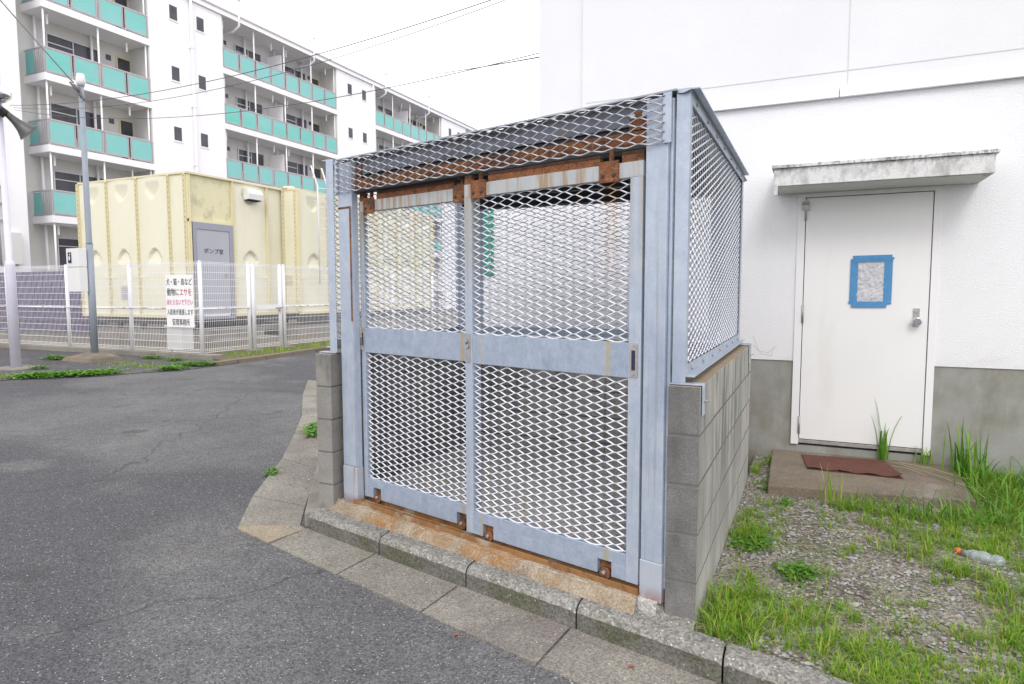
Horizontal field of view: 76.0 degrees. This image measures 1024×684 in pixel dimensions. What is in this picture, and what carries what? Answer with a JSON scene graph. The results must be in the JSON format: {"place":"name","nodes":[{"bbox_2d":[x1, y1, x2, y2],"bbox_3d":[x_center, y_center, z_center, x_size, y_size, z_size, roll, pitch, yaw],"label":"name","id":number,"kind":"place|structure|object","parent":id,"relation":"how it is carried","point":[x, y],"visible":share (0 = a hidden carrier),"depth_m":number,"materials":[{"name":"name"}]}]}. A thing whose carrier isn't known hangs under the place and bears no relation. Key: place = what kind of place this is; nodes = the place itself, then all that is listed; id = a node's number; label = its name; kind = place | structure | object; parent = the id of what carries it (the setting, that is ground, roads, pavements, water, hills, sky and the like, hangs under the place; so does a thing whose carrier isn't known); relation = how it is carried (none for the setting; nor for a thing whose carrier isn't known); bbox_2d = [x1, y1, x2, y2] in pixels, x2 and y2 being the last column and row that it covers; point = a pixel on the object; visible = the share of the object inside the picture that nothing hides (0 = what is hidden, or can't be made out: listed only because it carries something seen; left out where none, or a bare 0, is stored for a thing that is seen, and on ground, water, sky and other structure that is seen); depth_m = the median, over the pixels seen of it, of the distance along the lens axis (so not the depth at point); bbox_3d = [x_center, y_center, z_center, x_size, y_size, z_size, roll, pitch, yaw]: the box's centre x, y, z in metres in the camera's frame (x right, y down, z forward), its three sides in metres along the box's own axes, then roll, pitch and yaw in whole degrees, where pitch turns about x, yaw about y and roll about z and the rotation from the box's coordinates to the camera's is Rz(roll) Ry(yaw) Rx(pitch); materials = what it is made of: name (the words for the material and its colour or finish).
{"place":"outdoors","nodes":[
{"label":"outdoors","id":0,"kind":"place"},
{"bbox_2d":[0,348,237,380],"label":"island pavement","id":1,"kind":"structure","parent":0,"point":[30,356],"depth_m":12.90,"materials":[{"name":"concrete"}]},
{"bbox_2d":[0,79,39,370],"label":"speaker pole","id":2,"kind":"object","parent":1,"relation":"on","point":[13,320],"visible":0.95,"depth_m":12.06,"materials":[{"name":"metal"}]},
{"bbox_2d":[0,85,11,102],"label":"pole lamp","id":3,"kind":"object","parent":2,"relation":"attached to","point":[5,94],"visible":1,"depth_m":11.80,"materials":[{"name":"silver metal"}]},
{"bbox_2d":[0,105,37,139],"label":"loudspeaker","id":4,"kind":"object","parent":2,"relation":"attached to","point":[23,129],"visible":1,"depth_m":11.89,"materials":[{"name":"metal"}]},
{"bbox_2d":[26,365,49,368],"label":"weed","id":5,"kind":"object","parent":1,"relation":"on","point":[38,367],"visible":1,"depth_m":12.11,"materials":[{"name":"green plant"}]},
{"bbox_2d":[39,354,68,359],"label":"weed","id":6,"kind":"object","parent":1,"relation":"on","point":[53,357],"visible":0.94,"depth_m":13.80,"materials":[{"name":"green plant"}]},
{"bbox_2d":[0,367,129,379],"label":"ground cover","id":7,"kind":"object","parent":1,"relation":"on","point":[78,372],"visible":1,"depth_m":11.11,"materials":[{"name":"green plant"}]},
{"bbox_2d":[61,73,123,362],"bbox_3d":[-8.737,-2.530,13.421,1.000,5.870,0.700,2,5,25],"label":"utility pole","id":8,"kind":"object","parent":1,"relation":"on","point":[80,272],"visible":0.99,"depth_m":13.53,"materials":[{"name":"white galvanised steel"}]},
{"bbox_2d":[0,0,73,82],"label":"overhead wire","id":9,"kind":"object","parent":8,"relation":"attached to","point":[37,42],"visible":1,"depth_m":14.12,"materials":[{"name":"grey"}]},
{"bbox_2d":[0,343,222,359],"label":"fence kerb","id":10,"kind":"structure","parent":1,"relation":"on","point":[205,356],"depth_m":14.76,"materials":[{"name":"concrete"}]},
{"bbox_2d":[138,354,163,358],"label":"weed","id":11,"kind":"object","parent":1,"relation":"on","point":[147,357],"visible":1,"depth_m":13.91,"materials":[{"name":"green plant"}]},
{"bbox_2d":[145,364,192,370],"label":"weed","id":12,"kind":"object","parent":1,"relation":"on","point":[164,367],"visible":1,"depth_m":11.92,"materials":[{"name":"green plant"}]},
{"bbox_2d":[0,338,339,379],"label":"verge grass","id":13,"kind":"structure","parent":1,"relation":"on","point":[252,352],"depth_m":14.60,"materials":[{"name":"green plant"}]},
{"bbox_2d":[164,356,186,360],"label":"weed","id":14,"kind":"object","parent":1,"relation":"on","point":[177,359],"visible":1,"depth_m":13.54,"materials":[{"name":"green plant"}]},
{"bbox_2d":[163,360,224,366],"bbox_3d":[-6.086,0.407,12.564,1.075,0.092,0.651,-1,5,-17],"label":"weed","id":15,"kind":"object","parent":1,"relation":"on","point":[200,363],"visible":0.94,"depth_m":12.55,"materials":[{"name":"green plant"}]},
{"bbox_2d":[0,310,455,360],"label":"tank yard ground","id":16,"kind":"structure","parent":0,"point":[32,339],"depth_m":18.30,"materials":[{"name":"grey concrete"}]},
{"bbox_2d":[0,271,109,333],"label":"purple shed wall","id":17,"kind":"structure","parent":16,"relation":"on","point":[23,309],"depth_m":21.46,"materials":[{"name":"purple metal"}]},
{"bbox_2d":[164,325,195,349],"bbox_3d":[-8.059,-0.120,15.923,0.580,0.590,0.430,2,5,25],"label":"equipment box","id":18,"kind":"object","parent":16,"relation":"on","point":[181,338],"visible":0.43,"depth_m":15.77,"materials":[{"name":"white metal"}]},
{"bbox_2d":[0,261,455,353],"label":"fence","id":19,"kind":"object","parent":16,"relation":"on","point":[251,307],"visible":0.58,"depth_m":15.47,"materials":[{"name":"white metal"}]},
{"bbox_2d":[165,275,194,327],"bbox_3d":[-7.137,-0.874,14.077,0.845,1.120,0.012,2,5,25],"label":"warning sign","id":20,"kind":"object","parent":19,"relation":"attached to","point":[179,300],"visible":1,"depth_m":14.07,"materials":[{"name":"white"}]},
{"bbox_2d":[285,275,292,285],"bbox_3d":[-5.543,-1.522,16.270,0.040,0.260,0.240,2,5,25],"label":"gate box","id":21,"kind":"object","parent":19,"relation":"attached to","point":[289,278],"visible":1,"depth_m":16.27,"materials":[{"name":"beige"}]},
{"bbox_2d":[240,349,263,352],"bbox_3d":[-6.028,0.210,15.218,0.360,0.075,0.400,2,5,25],"label":"post footing","id":22,"kind":"object","parent":16,"relation":"on","point":[245,350],"visible":0.48,"depth_m":15.08,"materials":[{"name":"concrete"}]},
{"bbox_2d":[75,165,433,344],"bbox_3d":[-7.727,-3.019,23.222,5.746,5.362,11.473,2,5,25],"label":"water tank","id":23,"kind":"object","parent":16,"relation":"on","point":[182,217],"visible":0.74,"depth_m":18.82,"materials":[{"name":"yellow metal"}]},
{"bbox_2d":[197,229,231,313],"bbox_3d":[-8.233,-1.926,18.160,0.112,2.300,1.080,2,5,25],"label":"door","id":24,"kind":"structure","parent":23,"relation":"in","point":[212,246],"depth_m":18.18,"materials":[{"name":"metal"}]},
{"bbox_2d":[272,345,294,348],"bbox_3d":[-5.619,0.139,16.106,0.360,0.075,0.400,2,5,25],"label":"post footing","id":25,"kind":"object","parent":16,"relation":"on","point":[274,347],"visible":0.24,"depth_m":16.00,"materials":[{"name":"concrete"}]},
{"bbox_2d":[208,0,538,131],"label":"sky","id":26,"kind":"structure","parent":0,"point":[490,96],"materials":[{"name":"white"}]},
{"bbox_2d":[0,309,751,683],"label":"road","id":27,"kind":"structure","parent":0,"point":[116,495],"depth_m":3.51,"materials":[{"name":"grey asphalt"}]},
{"bbox_2d":[0,0,479,330],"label":"apartment building","id":28,"kind":"structure","parent":27,"relation":"on","point":[108,49],"depth_m":29.20,"materials":[{"name":"paint"}]},
{"bbox_2d":[56,237,78,269],"bbox_3d":[-17.817,-3.638,27.279,0.060,1.300,2.100,2,5,25],"label":"window","id":29,"kind":"structure","parent":28,"relation":"in","point":[63,243],"depth_m":26.55,"materials":[{"name":"black glass"}]},
{"bbox_2d":[45,32,97,73],"bbox_3d":[-17.833,-11.564,26.655,0.060,1.300,2.100,2,5,25],"label":"window","id":30,"kind":"structure","parent":28,"relation":"in","point":[51,40],"depth_m":26.55,"materials":[{"name":"grey glass"}]},
{"bbox_2d":[49,101,100,140],"bbox_3d":[-17.828,-8.922,26.863,0.060,1.300,2.100,2,5,25],"label":"window","id":31,"kind":"structure","parent":28,"relation":"in","point":[61,110],"depth_m":26.64,"materials":[{"name":"grey glass"}]},
{"bbox_2d":[53,170,103,193],"bbox_3d":[-17.823,-6.280,27.071,0.060,1.300,2.100,2,5,25],"label":"window","id":32,"kind":"structure","parent":28,"relation":"in","point":[62,180],"depth_m":26.60,"materials":[{"name":"silver metal"}]},
{"bbox_2d":[113,0,127,30],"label":"window","id":33,"kind":"structure","parent":28,"relation":"in","point":[122,2],"depth_m":28.52,"materials":[{"name":"beige glass"}]},
{"bbox_2d":[115,56,132,96],"bbox_3d":[-16.932,-11.381,28.638,0.060,1.980,0.680,2,5,25],"label":"window","id":34,"kind":"structure","parent":28,"relation":"in","point":[124,64],"depth_m":28.63,"materials":[{"name":"beige"}]},
{"bbox_2d":[119,119,134,159],"bbox_3d":[-16.927,-8.739,28.847,0.060,1.980,0.680,2,5,25],"label":"window","id":35,"kind":"structure","parent":28,"relation":"in","point":[126,127],"depth_m":28.84,"materials":[{"name":"beige"}]},
{"bbox_2d":[168,3,178,22],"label":"stair window","id":36,"kind":"structure","parent":28,"relation":"in","point":[172,10],"depth_m":29.29,"materials":[{"name":"glass"}]},
{"bbox_2d":[171,65,180,83],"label":"stair window","id":37,"kind":"structure","parent":28,"relation":"in","point":[175,72],"depth_m":29.49,"materials":[{"name":"glass"}]},
{"bbox_2d":[173,126,183,142],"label":"stair window","id":38,"kind":"structure","parent":28,"relation":"in","point":[177,132],"depth_m":29.71,"materials":[{"name":"glass"}]},
{"bbox_2d":[195,15,204,33],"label":"stair window","id":39,"kind":"structure","parent":28,"relation":"in","point":[200,27],"depth_m":30.58,"materials":[{"name":"glass"}]},
{"bbox_2d":[198,75,206,90],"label":"stair window","id":40,"kind":"structure","parent":28,"relation":"in","point":[203,86],"depth_m":30.78,"materials":[{"name":"glass"}]},
{"bbox_2d":[200,132,209,148],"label":"stair window","id":41,"kind":"structure","parent":28,"relation":"in","point":[204,138],"depth_m":30.99,"materials":[{"name":"glass"}]},
{"bbox_2d":[234,43,260,74],"bbox_3d":[-14.003,-14.920,34.778,0.060,1.200,1.800,2,5,25],"label":"window","id":42,"kind":"structure","parent":28,"relation":"in","point":[239,49],"depth_m":34.74,"materials":[{"name":"grey glass"}]},
{"bbox_2d":[236,96,262,114],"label":"window","id":43,"kind":"structure","parent":28,"relation":"in","point":[240,102],"depth_m":34.93,"materials":[{"name":"silver metal"}]},
{"bbox_2d":[237,148,264,173],"bbox_3d":[-13.992,-9.636,35.195,0.060,1.200,1.800,2,5,25],"label":"window","id":44,"kind":"structure","parent":28,"relation":"in","point":[242,153],"depth_m":35.16,"materials":[{"name":"silver metal"}]},
{"bbox_2d":[284,112,306,139],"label":"window","id":45,"kind":"structure","parent":28,"relation":"in","point":[292,119],"depth_m":38.02,"materials":[{"name":"silver metal"}]},
{"bbox_2d":[285,65,305,88],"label":"window","id":46,"kind":"structure","parent":28,"relation":"in","point":[296,73],"depth_m":37.85,"materials":[{"name":"grey glass"}]},
{"bbox_2d":[285,160,307,184],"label":"window","id":47,"kind":"structure","parent":28,"relation":"in","point":[294,167],"depth_m":38.29,"materials":[{"name":"silver metal"}]},
{"bbox_2d":[312,77,318,102],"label":"window","id":48,"kind":"structure","parent":28,"relation":"in","point":[314,81],"depth_m":39.49,"materials":[{"name":"beige glass"}]},
{"bbox_2d":[313,123,320,149],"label":"window","id":49,"kind":"structure","parent":28,"relation":"in","point":[316,127],"depth_m":39.62,"materials":[{"name":"beige"}]},
{"bbox_2d":[314,168,321,190],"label":"window","id":50,"kind":"structure","parent":28,"relation":"in","point":[317,172],"depth_m":39.89,"materials":[{"name":"beige"}]},
{"bbox_2d":[347,83,352,95],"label":"stair window","id":51,"kind":"structure","parent":28,"relation":"in","point":[349,87],"depth_m":40.41,"materials":[{"name":"glass"}]},
{"bbox_2d":[348,127,353,139],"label":"stair window","id":52,"kind":"structure","parent":28,"relation":"in","point":[350,130],"depth_m":40.63,"materials":[{"name":"glass"}]},
{"bbox_2d":[361,89,366,101],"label":"stair window","id":53,"kind":"structure","parent":28,"relation":"in","point":[363,94],"depth_m":41.68,"materials":[{"name":"paint"}]},
{"bbox_2d":[362,132,366,143],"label":"stair window","id":54,"kind":"structure","parent":28,"relation":"in","point":[364,136],"depth_m":41.89,"materials":[{"name":"glass"}]},
{"bbox_2d":[377,144,389,150],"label":"window","id":55,"kind":"structure","parent":28,"relation":"in","point":[379,147],"depth_m":45.55,"materials":[{"name":"silver metal"}]},
{"bbox_2d":[377,104,391,124],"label":"window","id":56,"kind":"structure","parent":28,"relation":"in","point":[380,108],"depth_m":45.87,"materials":[{"name":"grey glass"}]},
{"bbox_2d":[408,117,418,126],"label":"window","id":57,"kind":"structure","parent":28,"relation":"in","point":[412,121],"depth_m":49.17,"materials":[{"name":"silver metal"}]},
{"bbox_2d":[212,346,326,364],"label":"yard kerb","id":58,"kind":"structure","parent":27,"relation":"on","point":[268,356],"depth_m":13.94,"materials":[{"name":"grey concrete"}]},
{"bbox_2d":[305,465,318,526],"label":"edging kerb","id":59,"kind":"structure","parent":27,"relation":"on","point":[312,502],"depth_m":4.27,"materials":[{"name":"concrete"}]},
{"bbox_2d":[237,380,716,683],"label":"gutter","id":60,"kind":"object","parent":27,"relation":"on","point":[275,509],"visible":0.85,"depth_m":3.11,"materials":[{"name":"concrete"}]},
{"bbox_2d":[262,466,281,475],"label":"weed","id":61,"kind":"object","parent":60,"relation":"on","point":[274,470],"visible":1,"depth_m":5.17,"materials":[{"name":"green plant"}]},
{"bbox_2d":[293,421,316,437],"bbox_3d":[-2.015,0.881,6.777,0.391,0.066,0.850,0,5,0],"label":"weed","id":62,"kind":"object","parent":60,"relation":"on","point":[312,430],"visible":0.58,"depth_m":6.61,"materials":[{"name":"green plant"}]},
{"bbox_2d":[338,444,657,615],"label":"cage floor","id":63,"kind":"structure","parent":27,"relation":"on","point":[644,605],"depth_m":4.27,"materials":[{"name":"grey concrete"}]},
{"bbox_2d":[320,87,753,604],"bbox_3d":[0.154,-0.064,4.081,2.406,2.065,2.327,2,5,25],"label":"refuse cage","id":64,"kind":"object","parent":63,"relation":"on","point":[658,161],"visible":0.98,"depth_m":3.15,"materials":[{"name":"metal"}]},
{"bbox_2d":[359,177,481,528],"bbox_3d":[-0.533,0.050,3.624,0.923,1.857,0.054,4,6,39],"label":"sliding door","id":65,"kind":"structure","parent":64,"relation":"in","point":[441,344],"depth_m":3.63,"materials":[{"name":"grey metal"}]},
{"bbox_2d":[463,146,645,584],"bbox_3d":[0.150,0.097,3.005,0.985,1.857,0.055,4,6,39],"label":"sliding door","id":66,"kind":"structure","parent":64,"relation":"in","point":[623,359],"depth_m":2.94,"materials":[{"name":"grey metal"}]},
{"bbox_2d":[481,337,718,457],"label":"block wall","id":67,"kind":"structure","parent":63,"relation":"on","point":[605,404],"depth_m":5.19,"materials":[{"name":"grey"}]},
{"bbox_2d":[309,508,851,683],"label":"kerb","id":68,"kind":"structure","parent":27,"relation":"on","point":[693,652],"depth_m":2.78,"materials":[{"name":"concrete"}]},
{"bbox_2d":[327,498,636,614],"bbox_3d":[-0.315,1.039,3.386,2.146,0.066,0.066,4,6,39],"label":"sill mortar","id":69,"kind":"object","parent":68,"relation":"on","point":[565,581],"visible":0.98,"depth_m":3.18,"materials":[{"name":"orange concrete"}]},
{"bbox_2d":[634,602,697,629],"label":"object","id":70,"kind":"object","parent":68,"relation":"on","point":[675,620],"visible":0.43,"depth_m":2.67,"materials":[{"name":"concrete"}]},
{"bbox_2d":[484,0,1023,478],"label":"white building","id":71,"kind":"structure","parent":27,"relation":"on","point":[878,144],"depth_m":5.01,"materials":[{"name":"paint"}]},
{"bbox_2d":[10,0,490,105],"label":"overhead wire","id":72,"kind":"object","parent":71,"relation":"attached to","point":[278,64],"visible":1,"depth_m":7.74,"materials":[{"name":"grey"}]},
{"bbox_2d":[13,0,504,108],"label":"overhead wire","id":73,"kind":"object","parent":71,"relation":"attached to","point":[302,67],"visible":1,"depth_m":7.59,"materials":[{"name":"grey"}]},
{"bbox_2d":[18,53,538,118],"bbox_3d":[-4.379,-3.423,8.938,11.027,1.128,0.008,3,5,33],"label":"overhead wire","id":74,"kind":"object","parent":71,"relation":"attached to","point":[304,102],"visible":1,"depth_m":7.61,"materials":[{"name":"grey"}]},
{"bbox_2d":[372,57,538,77],"bbox_3d":[-4.495,-9.828,23.889,0.012,11.590,37.957,-1,5,-14],"label":"overhead wire","id":75,"kind":"object","parent":71,"relation":"attached to","point":[477,67],"visible":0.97,"depth_m":8.06,"materials":[{"name":"grey"}]},
{"bbox_2d":[483,210,493,275],"bbox_3d":[-0.253,-1.029,6.315,0.165,0.780,0.018,2,5,25],"label":"green sign","id":76,"kind":"object","parent":71,"relation":"attached to","point":[487,239],"visible":0.35,"depth_m":6.30,"materials":[{"name":"teal"}]},
{"bbox_2d":[798,191,933,448],"bbox_3d":[2.678,-0.161,5.030,0.877,1.908,0.108,2,5,25],"label":"door","id":77,"kind":"structure","parent":71,"relation":"in","point":[864,314],"depth_m":5.02,"materials":[{"name":"paint"}]},
{"bbox_2d":[693,455,1023,683],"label":"gravel ground","id":78,"kind":"structure","parent":0,"point":[863,587],"depth_m":3.05,"materials":[{"name":"grey gravel"}]},
{"bbox_2d":[664,343,750,627],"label":"block wall","id":79,"kind":"structure","parent":78,"relation":"on","point":[707,462],"depth_m":2.74,"materials":[{"name":"grey concrete"}]},
{"bbox_2d":[726,528,780,555],"bbox_3d":[1.285,1.065,3.533,0.299,0.049,0.374,2,5,25],"label":"weed","id":80,"kind":"object","parent":78,"relation":"on","point":[751,548],"visible":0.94,"depth_m":3.49,"materials":[{"name":"green plant"}]},
{"bbox_2d":[767,496,797,506],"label":"weed","id":81,"kind":"object","parent":78,"relation":"on","point":[791,501],"visible":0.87,"depth_m":4.20,"materials":[{"name":"green plant"}]},
{"bbox_2d":[761,559,840,587],"bbox_3d":[1.378,1.099,3.134,0.315,0.048,0.295,-2,5,-27],"label":"weed","id":82,"kind":"object","parent":78,"relation":"on","point":[805,569],"visible":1,"depth_m":3.14,"materials":[{"name":"green plant"}]},
{"bbox_2d":[818,467,855,506],"bbox_3d":[2.046,0.896,4.130,0.236,0.316,0.144,0,5,5],"label":"grass tuft","id":83,"kind":"object","parent":78,"relation":"on","point":[830,496],"visible":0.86,"depth_m":4.14,"materials":[{"name":"green plant"}]},
{"bbox_2d":[682,451,1023,683],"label":"grass","id":84,"kind":"structure","parent":78,"relation":"on","point":[733,614],"depth_m":2.74,"materials":[{"name":"green plant"}]},
{"bbox_2d":[767,449,975,508],"bbox_3d":[2.484,0.995,4.642,1.252,0.118,1.078,2,5,25],"label":"door step","id":85,"kind":"object","parent":78,"relation":"on","point":[790,474],"depth_m":4.42,"materials":[{"name":"concrete"}]},
{"bbox_2d":[801,454,902,478],"bbox_3d":[2.498,0.898,4.860,0.650,0.039,0.480,2,5,25],"label":"doormat","id":86,"kind":"object","parent":85,"relation":"on","point":[877,468],"visible":1,"depth_m":4.83,"materials":[{"name":"brown rubber"}]},
{"bbox_2d":[872,403,900,460],"bbox_3d":[2.884,0.662,5.009,0.299,0.485,0.232,2,5,25],"label":"grass tuft","id":87,"kind":"object","parent":85,"relation":"on","point":[883,449],"visible":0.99,"depth_m":5.01,"materials":[{"name":"green plant"}]},
{"bbox_2d":[914,445,935,465],"bbox_3d":[3.091,0.831,4.863,0.212,0.170,0.230,2,5,25],"label":"grass tuft","id":88,"kind":"object","parent":85,"relation":"on","point":[925,462],"visible":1,"depth_m":4.86,"materials":[{"name":"green plant"}]},
{"bbox_2d":[741,460,1023,683],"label":"dead straw","id":89,"kind":"object","parent":78,"relation":"on","point":[898,566],"visible":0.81,"depth_m":3.13,"materials":[{"name":"beige"}]},
{"bbox_2d":[833,448,1023,533],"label":"long grass","id":90,"kind":"structure","parent":78,"relation":"on","point":[993,505],"depth_m":3.98,"materials":[{"name":"green plant"}]},
{"bbox_2d":[941,416,998,484],"bbox_3d":[3.213,0.761,4.606,0.297,0.486,0.374,-1,5,-10],"label":"grass tuft","id":91,"kind":"object","parent":78,"relation":"on","point":[963,462],"visible":0.76,"depth_m":4.60,"materials":[{"name":"green plant"}]},
{"bbox_2d":[954,547,1006,566],"bbox_3d":[2.360,1.086,3.304,0.216,0.072,0.066,4,6,44],"label":"plastic bottle","id":92,"kind":"object","parent":78,"relation":"on","point":[985,557],"visible":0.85,"depth_m":3.27,"materials":[{"name":"white"}]},
{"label":"pavement","id":93,"kind":"structure","parent":0,"visible":0},
{"bbox_2d":[315,348,465,508],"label":"block wall","id":94,"kind":"structure","parent":93,"relation":"on","point":[330,442],"depth_m":4.47,"materials":[{"name":"grey"}]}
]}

